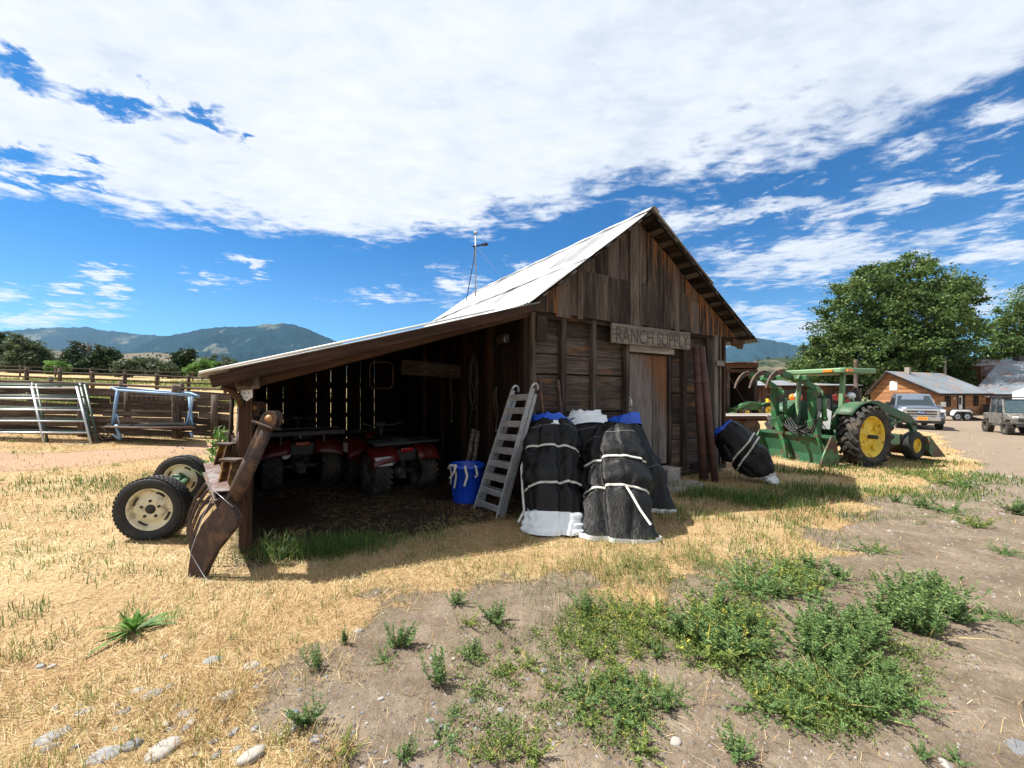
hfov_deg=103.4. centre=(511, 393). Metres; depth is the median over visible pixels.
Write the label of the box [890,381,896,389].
window
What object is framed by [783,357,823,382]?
bushy tree
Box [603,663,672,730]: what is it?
weed
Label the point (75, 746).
stone
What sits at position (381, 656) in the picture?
weed
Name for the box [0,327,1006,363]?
mountains
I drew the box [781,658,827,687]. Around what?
weed
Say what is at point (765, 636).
weed
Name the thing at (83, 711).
stone
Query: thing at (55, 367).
rail fence
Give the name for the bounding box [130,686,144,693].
stone
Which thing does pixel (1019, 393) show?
camper
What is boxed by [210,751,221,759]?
stone
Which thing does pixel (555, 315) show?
barn
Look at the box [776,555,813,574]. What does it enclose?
weed
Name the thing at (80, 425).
log post
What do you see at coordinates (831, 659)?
weed
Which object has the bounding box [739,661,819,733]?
weed
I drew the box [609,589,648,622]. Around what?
weed
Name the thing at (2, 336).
broadleaf tree
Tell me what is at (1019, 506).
weed
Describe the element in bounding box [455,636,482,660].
weed
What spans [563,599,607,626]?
weed
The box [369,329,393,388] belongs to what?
hanging frame
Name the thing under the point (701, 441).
steel pipe
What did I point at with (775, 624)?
weed
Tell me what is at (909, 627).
weed
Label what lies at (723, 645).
weed
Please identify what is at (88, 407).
farm gate
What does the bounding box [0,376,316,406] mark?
field grass
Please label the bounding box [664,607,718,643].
weed
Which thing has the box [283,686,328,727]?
weed
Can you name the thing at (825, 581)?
weed
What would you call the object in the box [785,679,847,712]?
weed
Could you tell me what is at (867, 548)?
weed
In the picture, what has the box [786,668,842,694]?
weed
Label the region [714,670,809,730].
weed
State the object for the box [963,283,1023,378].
broadleaf tree
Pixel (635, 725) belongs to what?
weed
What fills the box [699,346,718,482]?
steel pipe
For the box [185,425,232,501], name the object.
tall weed
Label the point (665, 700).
weed
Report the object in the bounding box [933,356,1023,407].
house
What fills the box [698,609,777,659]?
weed
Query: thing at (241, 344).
mountains
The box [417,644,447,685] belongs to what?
weed
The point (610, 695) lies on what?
weed
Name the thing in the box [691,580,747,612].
weed
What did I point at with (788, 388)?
barn
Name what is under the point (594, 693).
weed
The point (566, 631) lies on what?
weed
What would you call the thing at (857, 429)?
farm tractor
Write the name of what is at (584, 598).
weed
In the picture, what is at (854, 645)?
weed
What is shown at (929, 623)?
weed
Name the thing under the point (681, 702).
weed
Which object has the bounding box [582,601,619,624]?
weed
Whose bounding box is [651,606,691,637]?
weed
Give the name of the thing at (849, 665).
weed
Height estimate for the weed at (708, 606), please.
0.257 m
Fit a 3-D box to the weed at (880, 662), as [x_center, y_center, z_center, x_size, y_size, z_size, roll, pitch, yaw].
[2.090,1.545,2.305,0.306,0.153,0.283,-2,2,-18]
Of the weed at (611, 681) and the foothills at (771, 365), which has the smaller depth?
the weed at (611, 681)
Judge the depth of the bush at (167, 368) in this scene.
55.60 m
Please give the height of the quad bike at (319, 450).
1.188 m
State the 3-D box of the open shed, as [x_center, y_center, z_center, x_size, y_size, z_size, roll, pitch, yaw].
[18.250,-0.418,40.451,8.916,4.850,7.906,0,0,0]
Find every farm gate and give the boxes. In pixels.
[0,382,93,441]
[0,384,99,442]
[0,386,91,444]
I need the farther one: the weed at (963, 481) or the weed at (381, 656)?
the weed at (963, 481)
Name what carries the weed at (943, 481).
on the ground at (1000, 453)
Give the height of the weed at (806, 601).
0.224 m
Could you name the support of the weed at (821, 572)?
on the ground at (1000, 453)
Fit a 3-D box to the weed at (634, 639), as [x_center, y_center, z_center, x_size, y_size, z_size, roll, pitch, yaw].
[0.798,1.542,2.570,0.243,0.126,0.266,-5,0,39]
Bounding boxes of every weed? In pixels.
[84,609,180,658]
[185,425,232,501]
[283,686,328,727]
[298,642,324,669]
[315,723,371,767]
[340,624,349,643]
[365,643,399,671]
[383,620,421,647]
[390,732,418,763]
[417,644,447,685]
[419,702,475,763]
[439,697,463,727]
[444,587,470,605]
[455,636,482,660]
[457,606,482,626]
[462,733,507,764]
[469,673,495,701]
[472,599,509,624]
[485,653,521,679]
[486,715,567,767]
[493,709,538,747]
[511,647,552,674]
[534,668,572,697]
[546,650,624,718]
[553,618,580,644]
[559,673,622,726]
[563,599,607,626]
[564,587,608,616]
[564,628,615,658]
[569,698,614,726]
[570,629,598,647]
[573,613,613,638]
[579,676,614,707]
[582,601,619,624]
[582,661,636,695]
[591,680,655,745]
[592,588,634,610]
[594,645,629,687]
[595,627,623,644]
[597,646,620,665]
[600,682,627,707]
[603,602,650,632]
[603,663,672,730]
[608,634,626,652]
[608,696,660,741]
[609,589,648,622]
[612,683,658,720]
[616,608,648,636]
[617,665,645,694]
[618,626,657,652]
[619,640,650,661]
[622,717,666,767]
[628,599,665,626]
[631,668,652,683]
[633,664,673,704]
[635,589,680,625]
[638,623,669,650]
[639,680,687,718]
[644,613,677,642]
[646,635,668,657]
[647,669,696,718]
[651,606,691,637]
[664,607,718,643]
[675,598,713,621]
[675,619,750,669]
[676,577,744,627]
[681,597,723,632]
[684,597,763,656]
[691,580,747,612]
[696,557,805,599]
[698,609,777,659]
[702,592,766,616]
[702,623,751,656]
[711,596,751,623]
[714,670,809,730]
[716,716,766,765]
[717,546,790,591]
[719,552,778,575]
[724,620,776,654]
[726,612,759,635]
[727,602,763,629]
[730,572,785,600]
[731,662,766,691]
[735,619,785,647]
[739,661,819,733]
[740,566,795,588]
[743,668,790,712]
[743,671,816,729]
[744,626,780,654]
[746,601,788,633]
[749,650,917,733]
[756,659,799,687]
[757,543,807,565]
[761,677,816,706]
[764,571,843,606]
[764,663,810,692]
[765,553,859,584]
[765,557,800,578]
[765,579,797,598]
[774,599,839,637]
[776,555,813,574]
[776,611,840,659]
[776,688,823,724]
[778,643,886,730]
[780,566,826,593]
[780,567,812,584]
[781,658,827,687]
[784,547,827,570]
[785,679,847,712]
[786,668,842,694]
[786,685,821,713]
[792,609,823,642]
[794,595,858,634]
[799,643,946,717]
[806,628,841,657]
[807,626,867,667]
[814,593,885,640]
[814,606,887,647]
[814,661,911,726]
[816,571,837,586]
[820,596,891,631]
[822,557,855,579]
[824,656,857,685]
[826,621,888,665]
[830,668,858,695]
[831,662,876,684]
[834,678,909,725]
[835,635,879,668]
[839,536,903,558]
[840,603,903,641]
[840,612,881,650]
[849,660,893,695]
[851,676,902,711]
[852,593,911,624]
[854,657,949,737]
[855,647,910,681]
[861,588,998,639]
[862,581,925,612]
[866,540,897,552]
[866,607,921,643]
[868,567,934,599]
[872,588,922,626]
[872,662,914,686]
[880,570,955,603]
[887,491,905,501]
[891,612,920,635]
[893,585,961,615]
[893,681,941,714]
[896,562,992,606]
[899,567,965,603]
[904,491,991,512]
[904,585,996,623]
[906,736,938,760]
[910,491,936,506]
[913,466,960,483]
[924,601,944,620]
[931,738,979,767]
[932,471,990,486]
[943,511,1000,527]
[966,602,1006,620]
[976,538,1023,556]
[981,603,1023,625]
[987,496,1023,514]
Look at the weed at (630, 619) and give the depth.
2.78 m
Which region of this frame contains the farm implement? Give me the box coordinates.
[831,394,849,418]
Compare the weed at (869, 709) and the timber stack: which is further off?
the timber stack
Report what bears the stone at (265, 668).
on the ground at (1000, 453)
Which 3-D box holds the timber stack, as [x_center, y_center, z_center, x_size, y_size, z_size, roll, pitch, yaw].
[-14.590,0.574,15.903,3.705,0.440,0.940,0,0,-6]
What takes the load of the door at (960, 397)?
in the orange house at (952, 392)
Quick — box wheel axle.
[112,455,207,540]
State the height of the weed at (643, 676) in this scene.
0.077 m
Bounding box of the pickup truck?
[885,393,945,428]
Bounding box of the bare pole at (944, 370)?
[943,358,946,374]
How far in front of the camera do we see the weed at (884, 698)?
2.09 m
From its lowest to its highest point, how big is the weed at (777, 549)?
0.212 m
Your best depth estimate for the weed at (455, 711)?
2.04 m
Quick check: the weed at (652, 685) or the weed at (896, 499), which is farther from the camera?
the weed at (896, 499)
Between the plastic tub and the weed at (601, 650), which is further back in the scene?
the plastic tub
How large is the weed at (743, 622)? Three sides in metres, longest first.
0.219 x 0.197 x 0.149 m
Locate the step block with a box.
[662,465,679,482]
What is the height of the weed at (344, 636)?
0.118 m
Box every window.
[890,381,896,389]
[945,396,950,406]
[973,396,978,405]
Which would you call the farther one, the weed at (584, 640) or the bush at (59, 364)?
the bush at (59, 364)
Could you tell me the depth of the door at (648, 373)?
7.43 m
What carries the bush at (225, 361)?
on the ground at (1000, 453)
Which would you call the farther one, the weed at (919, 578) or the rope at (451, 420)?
the rope at (451, 420)
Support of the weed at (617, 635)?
on the ground at (1000, 453)
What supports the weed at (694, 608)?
on the ground at (1000, 453)
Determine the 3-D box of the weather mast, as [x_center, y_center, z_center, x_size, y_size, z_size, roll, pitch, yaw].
[-0.702,-3.207,10.981,1.074,2.316,0.211,0,0,-19]
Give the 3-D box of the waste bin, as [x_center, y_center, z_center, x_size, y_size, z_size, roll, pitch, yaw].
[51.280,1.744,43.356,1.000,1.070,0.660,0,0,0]
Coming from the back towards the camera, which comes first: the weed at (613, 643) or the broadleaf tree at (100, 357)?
the broadleaf tree at (100, 357)
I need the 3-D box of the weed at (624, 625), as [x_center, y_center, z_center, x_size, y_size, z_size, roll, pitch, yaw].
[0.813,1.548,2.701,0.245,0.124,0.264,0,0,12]
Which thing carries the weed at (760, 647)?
on the ground at (1000, 453)
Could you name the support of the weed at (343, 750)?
on the ground at (1000, 453)
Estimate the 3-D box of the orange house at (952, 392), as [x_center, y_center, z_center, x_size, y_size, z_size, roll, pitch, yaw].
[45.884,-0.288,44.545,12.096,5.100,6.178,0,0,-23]
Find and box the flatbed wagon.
[726,413,770,433]
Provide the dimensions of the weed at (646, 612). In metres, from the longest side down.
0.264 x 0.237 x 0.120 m
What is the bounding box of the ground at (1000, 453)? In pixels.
[0,371,1023,767]
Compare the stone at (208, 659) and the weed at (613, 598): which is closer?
the stone at (208, 659)
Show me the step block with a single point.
(673, 473)
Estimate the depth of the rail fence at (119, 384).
18.48 m
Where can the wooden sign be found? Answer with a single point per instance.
(638, 335)
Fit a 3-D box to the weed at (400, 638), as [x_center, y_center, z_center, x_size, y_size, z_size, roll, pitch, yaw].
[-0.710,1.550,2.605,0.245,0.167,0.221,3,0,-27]
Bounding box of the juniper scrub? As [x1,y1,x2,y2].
[52,349,867,389]
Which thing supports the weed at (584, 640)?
on the ground at (1000, 453)
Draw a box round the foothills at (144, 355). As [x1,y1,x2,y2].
[50,351,243,364]
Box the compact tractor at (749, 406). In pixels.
[726,394,770,412]
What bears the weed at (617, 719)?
on the ground at (1000, 453)
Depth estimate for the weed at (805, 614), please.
2.67 m
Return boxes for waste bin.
[982,404,989,412]
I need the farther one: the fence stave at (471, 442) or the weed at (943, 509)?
the fence stave at (471, 442)
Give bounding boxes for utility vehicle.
[981,396,1023,434]
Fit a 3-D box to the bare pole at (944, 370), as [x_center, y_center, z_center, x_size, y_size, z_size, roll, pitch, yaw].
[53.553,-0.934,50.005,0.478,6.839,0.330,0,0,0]
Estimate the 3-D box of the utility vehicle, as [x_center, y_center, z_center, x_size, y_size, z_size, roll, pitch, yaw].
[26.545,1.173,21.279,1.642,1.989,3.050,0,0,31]
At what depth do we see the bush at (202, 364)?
53.17 m
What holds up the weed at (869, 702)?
on the ground at (1000, 453)
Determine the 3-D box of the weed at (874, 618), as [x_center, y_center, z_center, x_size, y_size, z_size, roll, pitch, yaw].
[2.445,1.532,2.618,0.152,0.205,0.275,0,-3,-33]
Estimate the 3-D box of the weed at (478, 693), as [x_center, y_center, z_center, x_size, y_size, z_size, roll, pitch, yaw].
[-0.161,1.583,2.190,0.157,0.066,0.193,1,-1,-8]
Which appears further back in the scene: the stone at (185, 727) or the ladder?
the ladder
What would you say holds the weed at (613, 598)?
on the ground at (1000, 453)
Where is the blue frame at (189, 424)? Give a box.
[104,386,199,439]
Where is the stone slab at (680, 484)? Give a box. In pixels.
[667,480,703,492]
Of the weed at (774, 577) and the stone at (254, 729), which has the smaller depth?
the stone at (254, 729)
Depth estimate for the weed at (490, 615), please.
2.85 m
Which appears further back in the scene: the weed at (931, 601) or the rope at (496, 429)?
the rope at (496, 429)
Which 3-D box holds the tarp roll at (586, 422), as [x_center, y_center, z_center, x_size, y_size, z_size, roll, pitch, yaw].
[1.084,0.927,5.677,0.761,1.385,1.203,0,0,0]
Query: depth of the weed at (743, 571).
3.52 m
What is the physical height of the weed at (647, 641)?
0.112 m
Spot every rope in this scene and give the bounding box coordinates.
[449,378,452,421]
[493,387,497,431]
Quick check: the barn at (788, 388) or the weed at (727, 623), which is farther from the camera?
the barn at (788, 388)
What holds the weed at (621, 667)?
on the ground at (1000, 453)
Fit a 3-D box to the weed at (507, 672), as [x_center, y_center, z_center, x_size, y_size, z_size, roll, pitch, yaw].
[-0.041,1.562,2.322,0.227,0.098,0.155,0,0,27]
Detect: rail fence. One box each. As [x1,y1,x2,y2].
[0,367,316,393]
[0,376,234,399]
[3,365,346,380]
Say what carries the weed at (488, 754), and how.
on the ground at (1000, 453)
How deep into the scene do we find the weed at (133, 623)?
2.72 m
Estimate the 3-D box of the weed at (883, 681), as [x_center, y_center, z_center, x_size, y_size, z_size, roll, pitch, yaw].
[1.929,1.512,2.204,0.484,0.206,0.602,-2,1,-42]
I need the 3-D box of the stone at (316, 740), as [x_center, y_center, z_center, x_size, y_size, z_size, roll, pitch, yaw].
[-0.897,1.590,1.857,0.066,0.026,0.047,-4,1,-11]
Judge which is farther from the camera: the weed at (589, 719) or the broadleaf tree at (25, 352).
the broadleaf tree at (25, 352)
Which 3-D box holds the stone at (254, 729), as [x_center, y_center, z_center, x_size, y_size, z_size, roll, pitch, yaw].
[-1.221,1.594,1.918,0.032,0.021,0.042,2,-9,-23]
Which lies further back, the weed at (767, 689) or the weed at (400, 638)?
the weed at (400, 638)
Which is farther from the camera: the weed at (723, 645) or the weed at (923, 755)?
the weed at (723, 645)
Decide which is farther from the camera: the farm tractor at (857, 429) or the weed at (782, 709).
the farm tractor at (857, 429)
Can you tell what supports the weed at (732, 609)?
on the ground at (1000, 453)
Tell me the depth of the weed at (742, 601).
2.95 m
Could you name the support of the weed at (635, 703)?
on the ground at (1000, 453)
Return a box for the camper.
[1012,388,1023,398]
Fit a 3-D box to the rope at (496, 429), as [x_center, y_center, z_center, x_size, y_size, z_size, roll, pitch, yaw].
[-0.261,0.264,6.529,0.059,0.733,0.125,0,0,-44]
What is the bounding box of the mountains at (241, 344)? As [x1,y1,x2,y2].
[129,323,346,373]
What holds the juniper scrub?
on the ground at (1000, 453)
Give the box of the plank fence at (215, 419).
[0,386,234,438]
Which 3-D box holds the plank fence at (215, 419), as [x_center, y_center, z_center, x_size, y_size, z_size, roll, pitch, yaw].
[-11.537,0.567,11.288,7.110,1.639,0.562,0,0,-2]
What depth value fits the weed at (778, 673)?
2.25 m
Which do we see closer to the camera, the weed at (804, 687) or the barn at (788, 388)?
the weed at (804, 687)
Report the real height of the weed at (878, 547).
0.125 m
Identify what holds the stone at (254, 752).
on the ground at (1000, 453)
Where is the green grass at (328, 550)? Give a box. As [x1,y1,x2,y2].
[0,412,1023,767]
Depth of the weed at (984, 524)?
5.19 m
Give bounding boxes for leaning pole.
[225,396,234,441]
[231,405,238,470]
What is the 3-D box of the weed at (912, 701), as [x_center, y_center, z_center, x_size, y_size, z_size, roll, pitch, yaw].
[2.001,1.526,2.107,0.490,0.168,0.394,-6,4,-39]
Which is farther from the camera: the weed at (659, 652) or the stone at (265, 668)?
the weed at (659, 652)
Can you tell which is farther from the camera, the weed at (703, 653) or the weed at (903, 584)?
the weed at (903, 584)
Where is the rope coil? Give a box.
[469,355,477,431]
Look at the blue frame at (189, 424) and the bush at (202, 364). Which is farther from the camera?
the bush at (202, 364)
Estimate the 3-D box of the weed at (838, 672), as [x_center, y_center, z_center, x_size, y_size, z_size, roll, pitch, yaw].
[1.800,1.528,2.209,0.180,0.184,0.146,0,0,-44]
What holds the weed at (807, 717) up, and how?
on the ground at (1000, 453)
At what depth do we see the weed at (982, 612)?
2.98 m
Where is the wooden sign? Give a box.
[610,323,689,349]
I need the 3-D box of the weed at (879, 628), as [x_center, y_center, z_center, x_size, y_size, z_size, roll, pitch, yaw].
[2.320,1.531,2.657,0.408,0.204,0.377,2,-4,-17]
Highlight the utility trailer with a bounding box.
[946,409,982,420]
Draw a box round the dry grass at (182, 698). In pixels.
[0,398,1023,767]
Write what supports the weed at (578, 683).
on the ground at (1000, 453)
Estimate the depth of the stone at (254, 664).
2.35 m
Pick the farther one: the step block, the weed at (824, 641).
the step block
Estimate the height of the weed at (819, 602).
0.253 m
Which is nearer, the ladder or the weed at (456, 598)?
the weed at (456, 598)
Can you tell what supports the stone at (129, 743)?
on the ground at (1000, 453)
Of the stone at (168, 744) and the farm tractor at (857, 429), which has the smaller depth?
the stone at (168, 744)
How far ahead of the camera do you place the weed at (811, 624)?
2.59 m
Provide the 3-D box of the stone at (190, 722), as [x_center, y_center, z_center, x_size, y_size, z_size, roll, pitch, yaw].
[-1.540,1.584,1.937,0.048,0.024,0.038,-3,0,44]
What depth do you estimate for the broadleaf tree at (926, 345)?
52.73 m
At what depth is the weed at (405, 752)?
1.78 m
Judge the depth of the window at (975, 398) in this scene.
43.40 m
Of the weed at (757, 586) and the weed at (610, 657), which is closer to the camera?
the weed at (610, 657)
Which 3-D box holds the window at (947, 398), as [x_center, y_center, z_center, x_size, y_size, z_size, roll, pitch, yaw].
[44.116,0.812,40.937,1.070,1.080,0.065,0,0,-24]
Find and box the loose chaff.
[234,467,523,583]
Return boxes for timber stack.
[99,403,171,411]
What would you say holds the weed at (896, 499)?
on the ground at (1000, 453)
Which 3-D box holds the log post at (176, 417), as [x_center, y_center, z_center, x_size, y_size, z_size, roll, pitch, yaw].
[-9.244,0.548,11.151,0.241,1.605,0.240,0,0,0]
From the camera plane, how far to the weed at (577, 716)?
2.08 m
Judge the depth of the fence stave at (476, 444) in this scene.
6.67 m
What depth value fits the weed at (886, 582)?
3.21 m
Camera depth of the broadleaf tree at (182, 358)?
59.49 m
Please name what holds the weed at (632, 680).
on the ground at (1000, 453)
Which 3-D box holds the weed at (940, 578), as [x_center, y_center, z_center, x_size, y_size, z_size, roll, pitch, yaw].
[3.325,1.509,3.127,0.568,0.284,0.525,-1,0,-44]
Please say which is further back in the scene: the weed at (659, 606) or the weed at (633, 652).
the weed at (659, 606)
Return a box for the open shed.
[726,362,762,412]
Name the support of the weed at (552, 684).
on the ground at (1000, 453)
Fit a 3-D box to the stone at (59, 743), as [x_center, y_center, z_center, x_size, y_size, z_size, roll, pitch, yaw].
[-2.051,1.580,1.798,0.072,0.028,0.051,7,5,-23]
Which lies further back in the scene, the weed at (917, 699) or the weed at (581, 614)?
the weed at (581, 614)
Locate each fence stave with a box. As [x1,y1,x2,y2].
[466,429,475,460]
[472,431,479,460]
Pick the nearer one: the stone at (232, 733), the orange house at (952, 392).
the stone at (232, 733)
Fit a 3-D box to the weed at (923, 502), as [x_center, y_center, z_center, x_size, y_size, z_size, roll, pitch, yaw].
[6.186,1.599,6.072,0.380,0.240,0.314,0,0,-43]
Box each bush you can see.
[43,360,74,374]
[108,358,146,376]
[125,356,159,374]
[144,360,180,378]
[181,357,219,379]
[204,353,240,367]
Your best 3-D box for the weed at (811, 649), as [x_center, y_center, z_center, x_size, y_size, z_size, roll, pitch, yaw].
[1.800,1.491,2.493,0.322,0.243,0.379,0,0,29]
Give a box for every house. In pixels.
[864,367,993,415]
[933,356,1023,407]
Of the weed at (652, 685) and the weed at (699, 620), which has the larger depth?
the weed at (699, 620)
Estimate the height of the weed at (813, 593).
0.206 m
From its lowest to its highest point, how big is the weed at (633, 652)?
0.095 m
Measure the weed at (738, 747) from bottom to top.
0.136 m
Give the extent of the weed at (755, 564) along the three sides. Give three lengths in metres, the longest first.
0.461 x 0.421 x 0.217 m
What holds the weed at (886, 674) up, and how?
on the ground at (1000, 453)
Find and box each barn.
[198,206,758,555]
[757,380,862,404]
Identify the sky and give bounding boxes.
[0,0,1023,355]
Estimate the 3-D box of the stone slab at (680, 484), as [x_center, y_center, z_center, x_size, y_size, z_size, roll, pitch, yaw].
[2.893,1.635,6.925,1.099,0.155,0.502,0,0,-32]
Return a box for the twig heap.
[81,428,123,442]
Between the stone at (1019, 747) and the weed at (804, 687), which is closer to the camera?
the stone at (1019, 747)
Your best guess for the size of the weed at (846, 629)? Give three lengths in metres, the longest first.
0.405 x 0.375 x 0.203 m
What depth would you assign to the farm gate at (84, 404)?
10.48 m
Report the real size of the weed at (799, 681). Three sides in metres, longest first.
0.606 x 0.494 x 0.209 m
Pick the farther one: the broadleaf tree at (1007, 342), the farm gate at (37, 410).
the broadleaf tree at (1007, 342)
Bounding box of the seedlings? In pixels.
[427,486,1022,765]
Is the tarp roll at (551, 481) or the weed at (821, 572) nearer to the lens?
the weed at (821, 572)
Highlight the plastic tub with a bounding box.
[448,461,484,503]
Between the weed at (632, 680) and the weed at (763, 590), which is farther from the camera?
the weed at (763, 590)
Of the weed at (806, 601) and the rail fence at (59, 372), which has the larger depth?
the rail fence at (59, 372)
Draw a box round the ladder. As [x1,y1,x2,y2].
[473,382,538,517]
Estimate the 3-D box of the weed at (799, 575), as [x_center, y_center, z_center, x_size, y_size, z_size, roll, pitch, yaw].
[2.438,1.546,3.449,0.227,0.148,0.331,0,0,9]
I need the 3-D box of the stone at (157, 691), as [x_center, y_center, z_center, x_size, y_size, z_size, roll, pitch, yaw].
[-1.884,1.580,2.111,0.106,0.029,0.077,-8,10,-28]
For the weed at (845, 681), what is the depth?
2.14 m
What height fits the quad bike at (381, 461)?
1.120 m
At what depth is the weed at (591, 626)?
2.71 m
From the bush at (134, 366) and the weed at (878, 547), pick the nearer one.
the weed at (878, 547)
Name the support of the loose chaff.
on the ground at (1000, 453)
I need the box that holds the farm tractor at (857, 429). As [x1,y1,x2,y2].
[734,359,945,466]
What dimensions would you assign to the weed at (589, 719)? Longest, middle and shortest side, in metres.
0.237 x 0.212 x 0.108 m
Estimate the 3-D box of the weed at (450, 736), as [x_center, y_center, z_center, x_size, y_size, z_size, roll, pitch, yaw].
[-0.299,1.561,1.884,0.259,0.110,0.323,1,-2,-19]
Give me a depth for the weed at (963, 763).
1.79 m
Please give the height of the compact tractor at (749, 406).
1.970 m
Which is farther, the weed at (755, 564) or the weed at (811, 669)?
the weed at (755, 564)
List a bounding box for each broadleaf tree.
[0,331,11,368]
[0,333,58,372]
[54,341,124,375]
[167,346,198,375]
[790,249,1003,400]
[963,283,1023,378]
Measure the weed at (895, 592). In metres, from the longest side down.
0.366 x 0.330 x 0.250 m
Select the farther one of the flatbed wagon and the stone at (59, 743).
the flatbed wagon
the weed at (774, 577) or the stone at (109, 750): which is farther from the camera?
the weed at (774, 577)
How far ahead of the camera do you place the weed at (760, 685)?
2.19 m
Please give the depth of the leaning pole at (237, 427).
4.98 m
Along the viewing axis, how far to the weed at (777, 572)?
3.56 m
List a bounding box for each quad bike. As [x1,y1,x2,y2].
[259,415,344,490]
[339,421,440,495]
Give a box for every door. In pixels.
[630,354,666,463]
[959,396,962,408]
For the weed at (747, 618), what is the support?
on the ground at (1000, 453)
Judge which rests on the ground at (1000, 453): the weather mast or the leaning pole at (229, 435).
the leaning pole at (229, 435)
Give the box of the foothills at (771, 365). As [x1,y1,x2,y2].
[753,357,866,390]
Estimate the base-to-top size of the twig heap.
0.378 m
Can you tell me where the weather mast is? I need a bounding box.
[466,231,502,299]
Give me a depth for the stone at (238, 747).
1.81 m
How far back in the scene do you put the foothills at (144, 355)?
1617.52 m
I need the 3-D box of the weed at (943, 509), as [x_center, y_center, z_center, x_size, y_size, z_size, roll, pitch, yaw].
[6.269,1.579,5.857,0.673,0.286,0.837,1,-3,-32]
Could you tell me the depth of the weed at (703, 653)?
2.39 m
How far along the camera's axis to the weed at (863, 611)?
2.78 m
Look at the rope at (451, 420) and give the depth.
8.04 m
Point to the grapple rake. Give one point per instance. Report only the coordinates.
(227, 483)
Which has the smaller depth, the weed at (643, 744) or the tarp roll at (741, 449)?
the weed at (643, 744)
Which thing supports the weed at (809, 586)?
on the ground at (1000, 453)
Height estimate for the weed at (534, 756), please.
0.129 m
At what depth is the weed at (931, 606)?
2.83 m
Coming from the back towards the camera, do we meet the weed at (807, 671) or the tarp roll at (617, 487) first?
the tarp roll at (617, 487)
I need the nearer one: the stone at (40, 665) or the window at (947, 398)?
the stone at (40, 665)
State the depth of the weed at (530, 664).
2.38 m
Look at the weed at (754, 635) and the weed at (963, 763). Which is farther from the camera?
the weed at (754, 635)
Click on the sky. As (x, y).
(331, 169)
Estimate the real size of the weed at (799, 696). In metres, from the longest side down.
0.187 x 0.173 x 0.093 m
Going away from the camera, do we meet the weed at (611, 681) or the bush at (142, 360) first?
the weed at (611, 681)
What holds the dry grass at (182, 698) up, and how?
on the ground at (1000, 453)
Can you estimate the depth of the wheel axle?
4.40 m
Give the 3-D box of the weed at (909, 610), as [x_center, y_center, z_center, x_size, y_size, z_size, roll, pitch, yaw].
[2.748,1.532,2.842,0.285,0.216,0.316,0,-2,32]
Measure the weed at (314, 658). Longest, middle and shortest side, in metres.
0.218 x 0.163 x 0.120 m
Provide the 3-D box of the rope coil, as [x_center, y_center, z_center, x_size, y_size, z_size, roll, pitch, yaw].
[-0.666,0.110,7.140,0.095,1.581,0.367,0,0,-32]
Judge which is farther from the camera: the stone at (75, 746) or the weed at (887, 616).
the weed at (887, 616)
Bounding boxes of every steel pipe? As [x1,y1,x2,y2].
[692,346,708,480]
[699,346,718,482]
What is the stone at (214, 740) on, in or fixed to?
on the ground at (1000, 453)
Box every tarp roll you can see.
[517,412,582,535]
[567,409,607,470]
[577,421,661,543]
[608,412,676,513]
[714,419,780,483]
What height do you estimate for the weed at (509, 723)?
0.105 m
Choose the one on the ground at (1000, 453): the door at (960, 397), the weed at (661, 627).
the weed at (661, 627)
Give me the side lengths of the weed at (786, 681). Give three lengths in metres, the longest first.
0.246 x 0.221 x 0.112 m
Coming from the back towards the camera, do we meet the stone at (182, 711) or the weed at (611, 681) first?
the weed at (611, 681)
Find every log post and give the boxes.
[77,381,89,436]
[171,384,181,438]
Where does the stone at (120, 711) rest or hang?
on the ground at (1000, 453)
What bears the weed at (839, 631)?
on the ground at (1000, 453)
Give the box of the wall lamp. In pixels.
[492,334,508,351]
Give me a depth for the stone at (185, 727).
1.91 m
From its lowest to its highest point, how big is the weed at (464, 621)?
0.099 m
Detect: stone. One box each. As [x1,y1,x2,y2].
[31,727,72,746]
[36,663,45,668]
[39,742,60,753]
[45,663,56,669]
[68,744,80,751]
[74,707,94,716]
[83,745,121,765]
[116,708,130,714]
[121,737,144,751]
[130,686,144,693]
[140,688,162,699]
[143,736,181,763]
[178,708,197,717]
[180,725,188,731]
[186,719,194,725]
[202,655,222,663]
[208,738,218,743]
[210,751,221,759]
[211,689,235,703]
[228,727,238,736]
[230,745,241,752]
[235,744,265,766]
[243,661,259,669]
[250,725,257,732]
[254,667,267,672]
[309,734,323,742]
[670,736,681,746]
[1006,738,1023,755]
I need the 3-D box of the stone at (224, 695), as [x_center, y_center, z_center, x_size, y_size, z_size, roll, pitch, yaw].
[-1.503,1.593,2.108,0.118,0.066,0.082,-7,-2,-17]
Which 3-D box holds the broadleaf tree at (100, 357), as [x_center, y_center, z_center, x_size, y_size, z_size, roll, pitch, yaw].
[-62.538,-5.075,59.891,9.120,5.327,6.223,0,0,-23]
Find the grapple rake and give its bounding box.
[186,401,282,588]
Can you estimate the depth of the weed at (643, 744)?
1.80 m

